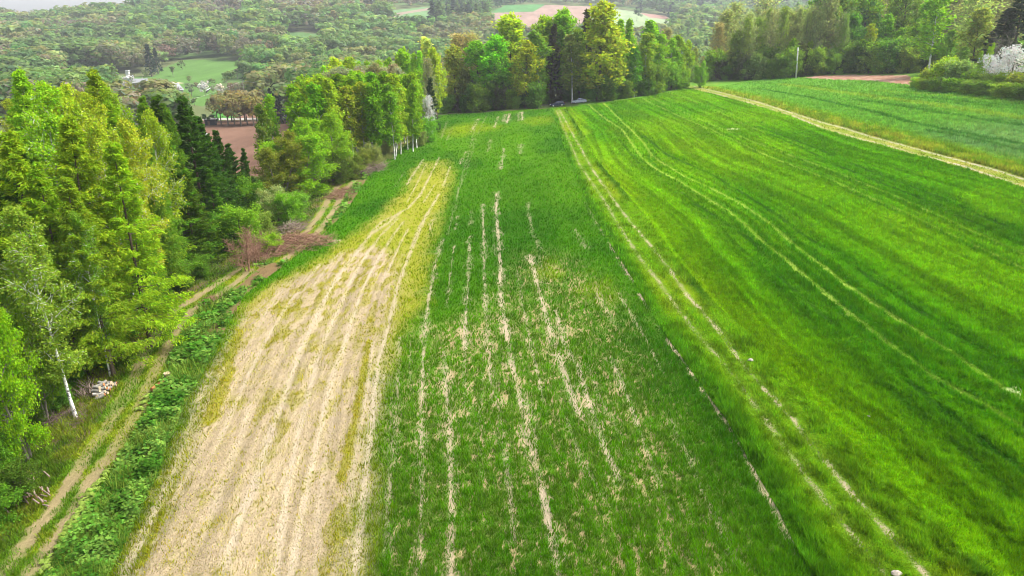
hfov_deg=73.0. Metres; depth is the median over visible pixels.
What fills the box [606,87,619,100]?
field shrub
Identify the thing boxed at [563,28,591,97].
broadleaf tree
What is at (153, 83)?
hillside tree
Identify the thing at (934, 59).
field shrub
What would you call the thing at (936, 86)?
field shrub
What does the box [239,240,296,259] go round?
brushwood pile
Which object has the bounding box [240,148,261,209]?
spruce tree
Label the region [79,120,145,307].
birch tree
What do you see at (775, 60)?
field shrub
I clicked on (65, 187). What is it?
larch tree
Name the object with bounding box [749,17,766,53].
budding tree
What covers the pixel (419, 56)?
poplar tree
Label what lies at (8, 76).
hillside tree
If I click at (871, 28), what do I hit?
broadleaf tree
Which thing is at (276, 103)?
valley tree
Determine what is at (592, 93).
field shrub
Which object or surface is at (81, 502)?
broad leaved plant
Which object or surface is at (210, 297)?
brushwood pile
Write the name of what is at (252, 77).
hillside tree
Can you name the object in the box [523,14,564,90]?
broadleaf tree
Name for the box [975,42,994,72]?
leafy tree
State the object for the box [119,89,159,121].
hillside tree
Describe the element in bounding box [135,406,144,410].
broad leaved plant
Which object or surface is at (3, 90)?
hillside tree
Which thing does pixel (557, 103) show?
parked car
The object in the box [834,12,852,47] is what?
budding tree
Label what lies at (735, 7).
budding tree
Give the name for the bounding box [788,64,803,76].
field shrub
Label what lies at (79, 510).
broad leaved plant
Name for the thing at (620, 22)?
poplar tree
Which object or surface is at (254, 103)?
valley tree
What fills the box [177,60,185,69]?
valley tree
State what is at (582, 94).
field shrub
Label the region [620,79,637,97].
field shrub
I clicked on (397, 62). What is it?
poplar tree
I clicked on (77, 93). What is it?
birch tree
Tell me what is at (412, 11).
ploughed field
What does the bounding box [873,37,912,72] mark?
field shrub
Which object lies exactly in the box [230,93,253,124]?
valley tree
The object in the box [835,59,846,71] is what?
field shrub
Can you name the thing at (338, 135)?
leafy tree
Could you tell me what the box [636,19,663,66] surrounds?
slender birch
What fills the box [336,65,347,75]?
budding tree
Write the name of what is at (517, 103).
field shrub
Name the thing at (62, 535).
broad leaved plant
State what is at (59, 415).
brushwood pile
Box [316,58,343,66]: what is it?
hillside tree
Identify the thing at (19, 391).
leafy tree
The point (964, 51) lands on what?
broadleaf tree
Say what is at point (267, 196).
shrub
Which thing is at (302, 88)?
slender birch
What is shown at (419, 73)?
slender birch
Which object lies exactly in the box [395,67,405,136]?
budding tree
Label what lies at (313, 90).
slender birch
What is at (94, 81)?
larch tree
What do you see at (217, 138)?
spruce tree
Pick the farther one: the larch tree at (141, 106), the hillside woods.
the hillside woods
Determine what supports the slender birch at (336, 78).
on the ground at (212, 54)
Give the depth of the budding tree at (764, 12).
247.54 m
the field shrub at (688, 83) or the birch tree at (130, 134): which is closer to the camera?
the birch tree at (130, 134)
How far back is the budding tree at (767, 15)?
237.55 m
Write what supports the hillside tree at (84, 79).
on the ground at (212, 54)
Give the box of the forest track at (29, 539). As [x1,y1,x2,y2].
[0,139,411,575]
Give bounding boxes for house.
[130,77,150,86]
[172,82,183,92]
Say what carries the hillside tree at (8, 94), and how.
on the ground at (212, 54)
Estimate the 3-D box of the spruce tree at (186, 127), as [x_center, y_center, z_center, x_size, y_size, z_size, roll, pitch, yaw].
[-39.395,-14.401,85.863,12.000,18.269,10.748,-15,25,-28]
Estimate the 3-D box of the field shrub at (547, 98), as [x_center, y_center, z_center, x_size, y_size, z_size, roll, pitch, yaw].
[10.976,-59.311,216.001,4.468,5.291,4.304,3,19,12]
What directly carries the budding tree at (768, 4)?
on the ground at (212, 54)
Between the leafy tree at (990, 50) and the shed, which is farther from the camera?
the shed
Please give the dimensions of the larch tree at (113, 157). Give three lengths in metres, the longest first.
17.195 x 9.160 x 8.668 m
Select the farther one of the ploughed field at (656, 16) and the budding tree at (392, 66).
the ploughed field at (656, 16)
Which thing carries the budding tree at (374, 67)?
on the ground at (212, 54)
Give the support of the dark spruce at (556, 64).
on the ground at (212, 54)
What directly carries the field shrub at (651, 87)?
on the green crop field at (695, 98)
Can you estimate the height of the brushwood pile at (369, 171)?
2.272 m
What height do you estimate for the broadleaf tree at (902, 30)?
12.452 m
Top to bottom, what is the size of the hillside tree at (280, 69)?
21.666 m
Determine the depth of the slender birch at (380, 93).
137.00 m
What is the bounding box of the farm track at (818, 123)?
[689,86,1023,186]
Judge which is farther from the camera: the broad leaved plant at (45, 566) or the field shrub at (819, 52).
the field shrub at (819, 52)
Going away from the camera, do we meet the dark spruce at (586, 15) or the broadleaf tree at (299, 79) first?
the broadleaf tree at (299, 79)
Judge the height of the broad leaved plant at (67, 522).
0.392 m
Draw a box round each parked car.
[550,101,564,106]
[572,98,586,103]
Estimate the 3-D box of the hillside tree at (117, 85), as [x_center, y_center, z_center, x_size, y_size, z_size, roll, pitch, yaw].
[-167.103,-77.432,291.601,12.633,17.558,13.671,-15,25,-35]
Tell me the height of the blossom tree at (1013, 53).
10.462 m
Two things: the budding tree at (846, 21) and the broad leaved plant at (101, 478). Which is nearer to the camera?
the broad leaved plant at (101, 478)
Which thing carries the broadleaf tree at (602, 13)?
on the ground at (212, 54)
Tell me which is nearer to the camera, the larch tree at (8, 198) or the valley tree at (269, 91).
the larch tree at (8, 198)
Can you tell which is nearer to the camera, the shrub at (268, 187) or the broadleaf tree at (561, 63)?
the shrub at (268, 187)
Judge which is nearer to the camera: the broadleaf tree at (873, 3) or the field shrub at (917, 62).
the field shrub at (917, 62)
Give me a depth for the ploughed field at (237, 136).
263.03 m
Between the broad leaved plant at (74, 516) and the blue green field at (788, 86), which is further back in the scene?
the blue green field at (788, 86)
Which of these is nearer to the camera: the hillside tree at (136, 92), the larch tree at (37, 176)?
the larch tree at (37, 176)
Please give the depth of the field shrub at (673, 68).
221.22 m
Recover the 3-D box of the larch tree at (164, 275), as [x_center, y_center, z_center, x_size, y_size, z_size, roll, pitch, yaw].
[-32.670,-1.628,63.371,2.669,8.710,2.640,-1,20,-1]
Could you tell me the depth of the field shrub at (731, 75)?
237.77 m
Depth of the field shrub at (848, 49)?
223.19 m
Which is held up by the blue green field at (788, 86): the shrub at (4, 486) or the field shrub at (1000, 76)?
the field shrub at (1000, 76)
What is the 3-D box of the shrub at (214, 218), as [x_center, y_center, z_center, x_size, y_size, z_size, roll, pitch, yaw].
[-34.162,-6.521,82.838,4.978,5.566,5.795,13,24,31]
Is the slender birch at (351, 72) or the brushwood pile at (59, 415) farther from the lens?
the slender birch at (351, 72)
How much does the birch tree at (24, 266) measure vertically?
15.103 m
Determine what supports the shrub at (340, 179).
on the ground at (212, 54)
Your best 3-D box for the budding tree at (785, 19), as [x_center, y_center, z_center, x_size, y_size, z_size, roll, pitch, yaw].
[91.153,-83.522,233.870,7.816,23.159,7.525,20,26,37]
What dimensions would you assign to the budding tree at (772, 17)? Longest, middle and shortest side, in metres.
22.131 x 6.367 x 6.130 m
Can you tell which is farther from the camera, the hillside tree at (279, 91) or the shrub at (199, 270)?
the hillside tree at (279, 91)
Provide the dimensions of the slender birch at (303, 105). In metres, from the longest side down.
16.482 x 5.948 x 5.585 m
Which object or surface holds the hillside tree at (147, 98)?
on the ground at (212, 54)
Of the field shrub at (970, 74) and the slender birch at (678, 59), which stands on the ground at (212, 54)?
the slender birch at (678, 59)
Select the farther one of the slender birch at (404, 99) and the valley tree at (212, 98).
the valley tree at (212, 98)
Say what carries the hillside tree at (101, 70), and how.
on the ground at (212, 54)
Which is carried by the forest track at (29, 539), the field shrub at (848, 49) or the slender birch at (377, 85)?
the slender birch at (377, 85)
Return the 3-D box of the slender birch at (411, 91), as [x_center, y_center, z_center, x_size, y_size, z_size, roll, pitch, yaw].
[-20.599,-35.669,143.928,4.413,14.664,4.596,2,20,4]
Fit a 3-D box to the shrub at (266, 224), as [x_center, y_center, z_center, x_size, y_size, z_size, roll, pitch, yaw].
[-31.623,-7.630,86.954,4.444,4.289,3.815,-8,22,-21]
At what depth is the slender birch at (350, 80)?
135.87 m
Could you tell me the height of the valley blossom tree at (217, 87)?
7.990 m
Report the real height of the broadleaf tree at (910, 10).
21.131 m
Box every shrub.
[0,431,22,476]
[0,453,42,512]
[0,482,29,535]
[22,396,49,424]
[40,385,78,410]
[65,367,86,386]
[84,353,115,369]
[168,269,192,292]
[186,253,211,276]
[204,211,244,254]
[207,202,265,255]
[222,225,264,270]
[225,172,266,213]
[242,230,269,262]
[252,183,298,221]
[254,170,289,208]
[254,210,278,235]
[258,230,283,254]
[264,191,307,225]
[288,188,313,212]
[324,153,357,185]
[339,152,366,180]
[356,146,382,166]
[362,141,388,165]
[372,141,392,159]
[408,131,427,146]
[421,116,438,141]
[438,93,453,113]
[441,93,457,112]
[450,97,460,112]
[459,82,482,110]
[459,97,470,112]
[465,81,490,112]
[482,79,506,110]
[492,83,512,109]
[503,87,517,108]
[512,96,521,108]
[518,94,526,107]
[522,81,546,108]
[542,90,552,103]
[547,89,556,103]
[555,89,569,101]
[560,89,571,101]
[573,88,581,99]
[580,87,586,98]
[585,73,608,100]
[593,74,618,100]
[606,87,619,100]
[615,86,623,98]
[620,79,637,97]
[636,76,649,95]
[639,62,670,93]
[644,77,656,95]
[657,76,667,90]
[664,60,688,89]
[675,69,688,88]
[682,74,690,87]
[699,47,729,80]
[713,59,728,79]
[717,50,746,79]
[720,64,733,79]
[726,69,733,79]
[732,52,756,79]
[739,51,771,79]
[754,43,781,76]
[764,58,780,78]
[765,55,784,77]
[767,50,785,74]
[775,44,810,77]
[785,41,813,76]
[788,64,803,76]
[805,45,829,75]
[806,57,819,75]
[822,52,845,73]
[823,46,843,73]
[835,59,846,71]
[839,41,861,73]
[843,38,879,73]
[855,39,885,73]
[870,49,893,73]
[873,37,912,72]
[887,36,918,67]
[894,45,921,73]
[904,57,922,72]
[908,77,919,87]
[912,51,927,70]
[915,78,929,89]
[916,68,937,79]
[917,36,944,68]
[923,55,961,88]
[925,77,946,91]
[936,58,976,85]
[939,77,964,92]
[955,78,982,94]
[961,68,988,80]
[969,79,999,96]
[976,72,994,91]
[987,81,1014,97]
[990,70,1015,83]
[1003,71,1023,92]
[1008,82,1023,99]
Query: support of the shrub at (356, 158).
on the ground at (212, 54)
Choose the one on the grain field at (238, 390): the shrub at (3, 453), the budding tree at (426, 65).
the budding tree at (426, 65)
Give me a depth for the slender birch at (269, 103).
129.59 m
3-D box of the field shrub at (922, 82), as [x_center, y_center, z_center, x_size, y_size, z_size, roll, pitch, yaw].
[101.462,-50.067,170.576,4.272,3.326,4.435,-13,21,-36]
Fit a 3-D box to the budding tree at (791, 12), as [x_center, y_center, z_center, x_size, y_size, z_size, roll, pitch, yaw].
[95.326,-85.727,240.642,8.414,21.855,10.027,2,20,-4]
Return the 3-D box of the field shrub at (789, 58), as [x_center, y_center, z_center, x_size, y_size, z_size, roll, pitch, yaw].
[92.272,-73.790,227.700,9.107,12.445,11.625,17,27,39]
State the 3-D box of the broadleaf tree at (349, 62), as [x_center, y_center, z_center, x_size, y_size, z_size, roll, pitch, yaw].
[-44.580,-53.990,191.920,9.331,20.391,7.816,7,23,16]
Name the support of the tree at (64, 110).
on the ground at (212, 54)
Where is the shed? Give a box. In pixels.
[203,118,216,124]
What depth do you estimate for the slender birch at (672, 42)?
224.05 m
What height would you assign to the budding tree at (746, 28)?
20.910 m
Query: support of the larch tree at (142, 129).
on the ground at (212, 54)
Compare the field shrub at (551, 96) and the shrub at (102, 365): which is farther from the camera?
the field shrub at (551, 96)
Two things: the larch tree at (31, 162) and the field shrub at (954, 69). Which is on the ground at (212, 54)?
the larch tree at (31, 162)
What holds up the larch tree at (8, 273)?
on the ground at (212, 54)
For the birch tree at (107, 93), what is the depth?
68.06 m
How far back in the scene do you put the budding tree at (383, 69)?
166.50 m
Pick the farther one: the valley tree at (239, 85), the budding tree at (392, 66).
the valley tree at (239, 85)
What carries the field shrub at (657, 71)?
on the ground at (212, 54)
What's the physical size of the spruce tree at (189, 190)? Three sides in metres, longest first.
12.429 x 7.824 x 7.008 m
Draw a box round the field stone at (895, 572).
[891,570,902,575]
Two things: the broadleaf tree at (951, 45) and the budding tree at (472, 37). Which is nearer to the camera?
the broadleaf tree at (951, 45)
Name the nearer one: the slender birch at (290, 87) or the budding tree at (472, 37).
the slender birch at (290, 87)
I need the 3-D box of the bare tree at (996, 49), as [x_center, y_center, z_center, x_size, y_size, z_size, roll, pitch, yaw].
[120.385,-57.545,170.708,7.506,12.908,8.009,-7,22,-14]
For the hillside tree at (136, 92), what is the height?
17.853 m
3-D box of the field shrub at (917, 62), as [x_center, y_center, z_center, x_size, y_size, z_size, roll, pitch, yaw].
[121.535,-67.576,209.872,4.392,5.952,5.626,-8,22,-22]
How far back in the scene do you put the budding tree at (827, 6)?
226.07 m
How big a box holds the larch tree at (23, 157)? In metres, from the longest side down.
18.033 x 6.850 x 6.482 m
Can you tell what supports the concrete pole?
on the blue green field at (788, 86)
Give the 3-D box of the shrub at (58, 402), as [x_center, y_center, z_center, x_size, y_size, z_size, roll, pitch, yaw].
[-31.724,7.454,48.298,2.426,2.359,2.674,-8,22,-20]
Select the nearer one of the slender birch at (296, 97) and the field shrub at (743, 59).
the slender birch at (296, 97)
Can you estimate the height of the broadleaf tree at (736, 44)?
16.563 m
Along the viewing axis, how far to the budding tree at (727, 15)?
247.95 m
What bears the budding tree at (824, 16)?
on the ground at (212, 54)
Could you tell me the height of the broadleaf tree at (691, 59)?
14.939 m
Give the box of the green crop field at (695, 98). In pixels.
[567,87,1023,570]
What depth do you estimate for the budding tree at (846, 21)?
224.58 m
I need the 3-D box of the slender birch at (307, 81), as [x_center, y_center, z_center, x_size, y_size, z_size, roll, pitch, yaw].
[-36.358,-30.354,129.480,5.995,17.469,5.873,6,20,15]
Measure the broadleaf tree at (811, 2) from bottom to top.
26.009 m
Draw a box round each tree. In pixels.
[0,64,18,73]
[0,66,48,159]
[0,71,41,80]
[0,79,27,90]
[0,80,34,99]
[0,83,13,124]
[0,98,27,133]
[0,127,124,380]
[0,178,70,351]
[0,201,91,417]
[0,219,48,369]
[0,269,70,417]
[0,302,53,461]
[6,111,24,144]
[6,153,64,299]
[13,161,134,376]
[16,80,104,278]
[21,66,39,74]
[23,72,37,78]
[24,140,47,291]
[33,76,82,83]
[34,78,96,250]
[39,111,174,367]
[45,101,85,172]
[46,175,161,378]
[50,73,81,95]
[52,73,103,82]
[53,153,105,319]
[57,81,86,93]
[58,207,119,376]
[60,67,87,76]
[72,89,86,112]
[77,92,99,129]
[78,99,129,270]
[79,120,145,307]
[83,73,114,80]
[85,66,136,153]
[86,66,110,77]
[93,84,136,153]
[93,88,138,99]
[96,139,200,348]
[97,88,134,96]
[103,99,196,280]
[104,80,134,89]
[104,82,122,91]
[112,117,171,289]
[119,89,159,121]
[120,186,172,321]
[121,75,134,83]
[121,97,176,125]
[121,98,135,114]
[128,88,146,97]
[129,144,203,290]
[132,78,176,91]
[132,92,151,111]
[134,95,149,126]
[137,107,189,244]
[137,125,186,282]
[140,162,194,294]
[141,70,149,77]
[141,79,177,92]
[141,87,171,94]
[144,44,157,76]
[145,228,173,309]
[149,88,191,118]
[149,94,211,233]
[149,146,181,261]
[150,90,181,122]
[151,48,163,73]
[156,130,221,259]
[160,187,192,274]
[162,108,212,255]
[167,101,190,138]
[172,96,246,240]
[172,158,232,261]
[175,221,194,275]
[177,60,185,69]
[184,83,193,94]
[188,115,250,237]
[197,80,208,95]
[201,113,218,120]
[202,169,227,239]
[205,99,222,121]
[209,94,227,124]
[210,96,236,125]
[212,129,257,208]
[214,83,223,93]
[215,90,233,121]
[216,90,242,124]
[223,143,258,206]
[225,95,249,125]
[226,82,237,92]
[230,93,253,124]
[231,82,245,92]
[234,89,250,120]
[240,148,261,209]
[241,95,263,125]
[243,70,279,100]
[243,89,264,120]
[246,95,263,118]
[249,129,310,193]
[254,115,340,198]
[267,88,277,117]
[269,64,302,82]
[270,73,306,107]
[270,83,282,121]
[277,95,287,123]
[284,66,315,79]
[291,74,306,86]
[303,112,355,181]
[305,67,321,75]
[311,61,329,71]
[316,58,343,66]
[320,65,327,73]
[325,56,345,73]
[328,66,343,77]
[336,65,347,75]
[342,55,360,68]
[351,66,364,72]
[355,64,366,75]
[367,59,385,75]
[368,61,385,79]
[377,66,388,137]
[387,62,397,73]
[393,46,410,74]
[394,53,401,66]
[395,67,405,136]
[408,51,416,76]
[415,50,425,94]
[417,36,427,71]
[420,57,439,106]
[420,94,436,136]
[422,39,434,93]
[423,46,448,119]
[438,43,472,98]
[440,31,469,90]
[455,66,471,104]
[456,30,483,82]
[457,39,495,84]
[474,33,512,86]
[484,11,527,90]
[490,56,513,95]
[508,39,545,107]
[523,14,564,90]
[539,6,580,89]
[546,22,565,96]
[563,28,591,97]
[570,0,635,101]
[598,20,627,86]
[614,18,629,85]
[619,29,639,75]
[623,18,636,81]
[633,9,642,15]
[661,27,673,57]
[684,39,696,75]
[685,56,699,81]
[690,46,700,80]
[693,60,708,87]
[708,7,739,52]
[709,21,729,53]
[714,0,746,49]
[726,29,747,73]
[737,10,759,53]
[738,0,783,34]
[740,16,754,52]
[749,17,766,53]
[758,15,767,42]
[759,8,771,41]
[760,7,776,49]
[762,7,782,48]
[764,9,780,47]
[770,4,791,50]
[777,8,798,48]
[785,12,803,45]
[786,37,798,50]
[794,5,805,41]
[796,7,814,45]
[797,8,812,42]
[799,0,827,33]
[799,5,818,46]
[807,9,829,57]
[807,40,813,50]
[808,0,842,50]
[817,10,836,51]
[820,0,860,50]
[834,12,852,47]
[837,13,852,51]
[838,11,867,48]
[849,0,886,41]
[857,0,885,35]
[861,23,877,41]
[875,13,896,41]
[878,0,889,19]
[882,0,924,38]
[888,1,914,38]
[891,27,907,42]
[903,21,923,39]
[910,0,937,40]
[930,0,971,44]
[936,29,959,59]
[951,0,1011,50]
[953,6,997,63]
[957,45,970,60]
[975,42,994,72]
[977,53,1011,77]
[982,43,1023,80]
[983,0,1010,41]
[989,0,1004,32]
[989,28,1020,69]
[992,0,1023,38]
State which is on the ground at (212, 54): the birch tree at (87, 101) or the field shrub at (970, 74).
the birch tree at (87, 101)
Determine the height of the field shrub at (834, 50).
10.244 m
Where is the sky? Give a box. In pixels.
[0,0,129,12]
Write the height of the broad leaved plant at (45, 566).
0.312 m
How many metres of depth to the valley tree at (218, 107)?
286.00 m
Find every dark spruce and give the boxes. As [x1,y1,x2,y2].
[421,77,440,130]
[544,23,563,100]
[574,8,597,94]
[969,8,1023,73]
[984,0,1023,70]
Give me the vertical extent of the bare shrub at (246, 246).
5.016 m
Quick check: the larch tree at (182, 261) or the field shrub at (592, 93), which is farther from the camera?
the field shrub at (592, 93)
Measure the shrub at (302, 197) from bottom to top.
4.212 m
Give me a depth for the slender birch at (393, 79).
137.28 m
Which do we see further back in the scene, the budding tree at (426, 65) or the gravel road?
the gravel road
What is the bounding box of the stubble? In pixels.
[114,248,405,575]
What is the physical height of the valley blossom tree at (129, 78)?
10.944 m
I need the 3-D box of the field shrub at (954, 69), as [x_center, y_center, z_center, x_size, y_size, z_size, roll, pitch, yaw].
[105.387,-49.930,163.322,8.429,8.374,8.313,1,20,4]
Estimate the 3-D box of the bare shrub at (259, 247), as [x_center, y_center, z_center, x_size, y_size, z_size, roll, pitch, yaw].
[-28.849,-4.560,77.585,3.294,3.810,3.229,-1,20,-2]
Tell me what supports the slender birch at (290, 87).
on the ground at (212, 54)
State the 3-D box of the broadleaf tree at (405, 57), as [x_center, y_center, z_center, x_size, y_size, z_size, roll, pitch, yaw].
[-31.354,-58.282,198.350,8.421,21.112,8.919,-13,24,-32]
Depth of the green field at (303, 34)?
788.35 m
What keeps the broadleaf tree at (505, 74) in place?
on the ground at (212, 54)
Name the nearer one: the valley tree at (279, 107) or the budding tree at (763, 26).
the budding tree at (763, 26)
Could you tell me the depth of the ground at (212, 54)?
230.31 m
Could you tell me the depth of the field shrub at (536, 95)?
205.73 m
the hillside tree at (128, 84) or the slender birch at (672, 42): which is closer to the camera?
the slender birch at (672, 42)
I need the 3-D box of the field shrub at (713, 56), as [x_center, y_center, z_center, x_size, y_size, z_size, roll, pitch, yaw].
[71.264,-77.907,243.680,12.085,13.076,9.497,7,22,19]
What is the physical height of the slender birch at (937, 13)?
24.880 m
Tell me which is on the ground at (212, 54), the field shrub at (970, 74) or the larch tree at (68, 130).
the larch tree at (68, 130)
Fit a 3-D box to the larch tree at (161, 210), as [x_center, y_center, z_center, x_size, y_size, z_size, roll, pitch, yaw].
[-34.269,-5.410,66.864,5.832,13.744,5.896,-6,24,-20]
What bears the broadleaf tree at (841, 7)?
on the ground at (212, 54)
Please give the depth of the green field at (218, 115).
324.05 m
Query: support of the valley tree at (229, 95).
on the ploughed field at (237, 136)
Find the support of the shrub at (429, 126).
on the ground at (212, 54)
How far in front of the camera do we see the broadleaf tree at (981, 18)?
177.53 m
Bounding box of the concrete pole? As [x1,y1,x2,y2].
[795,48,798,77]
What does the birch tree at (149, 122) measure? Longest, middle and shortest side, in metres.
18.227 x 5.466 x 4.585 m
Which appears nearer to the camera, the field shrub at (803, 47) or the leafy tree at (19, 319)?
the leafy tree at (19, 319)
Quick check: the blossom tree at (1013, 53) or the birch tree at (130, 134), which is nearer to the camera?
the birch tree at (130, 134)
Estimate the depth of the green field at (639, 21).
1062.43 m
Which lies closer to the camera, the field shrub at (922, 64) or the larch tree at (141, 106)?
the larch tree at (141, 106)
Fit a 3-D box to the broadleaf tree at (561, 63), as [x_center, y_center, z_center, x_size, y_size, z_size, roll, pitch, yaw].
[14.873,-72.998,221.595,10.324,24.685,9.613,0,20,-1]
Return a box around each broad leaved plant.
[38,553,53,564]
[38,561,54,573]
[57,531,69,539]
[62,516,81,530]
[70,513,81,519]
[73,505,90,514]
[78,496,93,507]
[79,486,100,496]
[92,477,105,483]
[100,468,110,476]
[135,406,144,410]
[139,395,152,403]
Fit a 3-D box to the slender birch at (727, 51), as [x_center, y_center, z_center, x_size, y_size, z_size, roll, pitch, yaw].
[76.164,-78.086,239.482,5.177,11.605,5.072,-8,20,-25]
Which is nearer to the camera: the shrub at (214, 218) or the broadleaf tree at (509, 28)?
the shrub at (214, 218)
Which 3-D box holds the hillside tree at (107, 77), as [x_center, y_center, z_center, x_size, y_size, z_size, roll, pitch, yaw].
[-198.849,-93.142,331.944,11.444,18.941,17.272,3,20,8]
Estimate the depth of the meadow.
547.75 m
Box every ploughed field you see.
[177,120,291,175]
[237,111,279,117]
[394,8,427,16]
[492,5,592,27]
[642,13,668,18]
[804,74,912,83]
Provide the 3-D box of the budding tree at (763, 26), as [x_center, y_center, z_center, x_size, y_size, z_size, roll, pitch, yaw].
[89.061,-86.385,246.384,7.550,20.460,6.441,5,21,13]
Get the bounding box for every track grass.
[0,139,410,575]
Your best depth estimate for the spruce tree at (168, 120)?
75.79 m
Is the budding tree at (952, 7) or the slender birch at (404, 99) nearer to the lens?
the slender birch at (404, 99)
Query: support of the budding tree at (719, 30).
on the ground at (212, 54)
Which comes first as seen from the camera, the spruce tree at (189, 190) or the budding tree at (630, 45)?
the spruce tree at (189, 190)
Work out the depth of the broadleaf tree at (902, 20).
229.79 m
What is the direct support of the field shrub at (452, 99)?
on the ground at (212, 54)
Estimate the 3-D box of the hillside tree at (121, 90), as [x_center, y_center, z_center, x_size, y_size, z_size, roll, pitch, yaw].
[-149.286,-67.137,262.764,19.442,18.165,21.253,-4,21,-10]
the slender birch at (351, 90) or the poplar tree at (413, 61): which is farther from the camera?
the poplar tree at (413, 61)
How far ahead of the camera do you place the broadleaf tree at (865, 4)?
235.31 m
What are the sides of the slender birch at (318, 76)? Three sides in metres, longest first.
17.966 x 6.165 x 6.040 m
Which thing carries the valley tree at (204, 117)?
on the ploughed field at (237, 136)
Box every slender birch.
[252,102,274,168]
[262,93,283,143]
[277,83,305,130]
[281,91,308,154]
[298,78,307,94]
[298,85,323,174]
[299,79,307,97]
[301,77,321,171]
[304,81,330,162]
[310,73,338,95]
[320,77,349,144]
[329,73,342,113]
[337,84,358,145]
[338,74,362,151]
[338,85,362,156]
[343,69,363,148]
[352,81,370,146]
[354,72,368,129]
[358,78,387,146]
[363,71,376,81]
[363,82,388,154]
[374,75,386,153]
[376,71,387,139]
[381,83,403,158]
[382,73,406,155]
[395,84,410,153]
[399,73,413,149]
[403,80,423,151]
[404,72,425,147]
[412,68,425,116]
[523,29,554,84]
[558,33,582,102]
[626,45,643,96]
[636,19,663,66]
[636,32,661,78]
[653,33,671,69]
[664,38,679,88]
[670,34,690,70]
[674,53,685,70]
[725,48,734,61]
[909,0,963,69]
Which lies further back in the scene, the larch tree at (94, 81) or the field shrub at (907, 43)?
the field shrub at (907, 43)
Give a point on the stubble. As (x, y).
(275, 450)
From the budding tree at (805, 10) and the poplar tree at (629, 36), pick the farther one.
the budding tree at (805, 10)
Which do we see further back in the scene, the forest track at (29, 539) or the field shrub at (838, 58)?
the field shrub at (838, 58)
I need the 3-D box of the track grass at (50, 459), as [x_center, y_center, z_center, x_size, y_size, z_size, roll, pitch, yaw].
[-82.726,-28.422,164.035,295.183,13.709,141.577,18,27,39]
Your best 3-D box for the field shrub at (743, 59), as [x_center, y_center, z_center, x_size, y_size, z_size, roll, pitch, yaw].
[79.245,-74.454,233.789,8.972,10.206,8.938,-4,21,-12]
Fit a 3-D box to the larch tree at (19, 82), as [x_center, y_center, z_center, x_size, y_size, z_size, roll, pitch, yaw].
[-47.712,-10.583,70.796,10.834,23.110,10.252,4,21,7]
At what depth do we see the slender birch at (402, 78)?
145.06 m
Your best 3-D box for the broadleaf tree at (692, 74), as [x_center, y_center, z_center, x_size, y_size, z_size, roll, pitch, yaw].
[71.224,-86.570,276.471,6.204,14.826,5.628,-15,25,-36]
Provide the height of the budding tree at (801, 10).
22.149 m
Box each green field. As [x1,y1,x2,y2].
[213,109,252,119]
[286,32,318,39]
[379,6,429,18]
[491,4,544,12]
[612,9,669,26]
[713,77,1023,159]
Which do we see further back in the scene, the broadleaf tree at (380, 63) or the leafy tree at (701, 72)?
the leafy tree at (701, 72)
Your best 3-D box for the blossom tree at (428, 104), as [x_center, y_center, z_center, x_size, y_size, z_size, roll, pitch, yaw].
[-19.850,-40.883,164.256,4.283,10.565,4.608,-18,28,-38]
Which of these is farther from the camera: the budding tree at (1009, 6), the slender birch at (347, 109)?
the budding tree at (1009, 6)
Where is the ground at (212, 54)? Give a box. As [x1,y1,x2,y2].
[0,0,1023,558]
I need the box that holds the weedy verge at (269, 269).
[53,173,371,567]
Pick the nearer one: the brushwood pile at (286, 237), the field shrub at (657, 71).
the brushwood pile at (286, 237)
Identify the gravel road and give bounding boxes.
[219,118,255,119]
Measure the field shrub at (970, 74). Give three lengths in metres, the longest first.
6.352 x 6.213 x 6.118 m
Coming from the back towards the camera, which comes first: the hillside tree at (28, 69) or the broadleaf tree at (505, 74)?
the hillside tree at (28, 69)
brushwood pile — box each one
[37,405,87,428]
[72,379,96,398]
[195,293,226,304]
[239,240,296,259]
[241,228,339,255]
[274,216,313,232]
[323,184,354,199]
[337,170,373,178]
[358,160,390,172]
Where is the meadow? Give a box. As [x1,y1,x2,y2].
[121,59,240,105]
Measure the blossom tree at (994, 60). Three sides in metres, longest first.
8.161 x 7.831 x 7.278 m
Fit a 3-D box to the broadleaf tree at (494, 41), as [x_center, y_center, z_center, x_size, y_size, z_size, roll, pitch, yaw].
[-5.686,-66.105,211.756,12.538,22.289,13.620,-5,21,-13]
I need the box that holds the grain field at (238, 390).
[110,108,812,575]
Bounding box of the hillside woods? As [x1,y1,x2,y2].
[0,0,812,122]

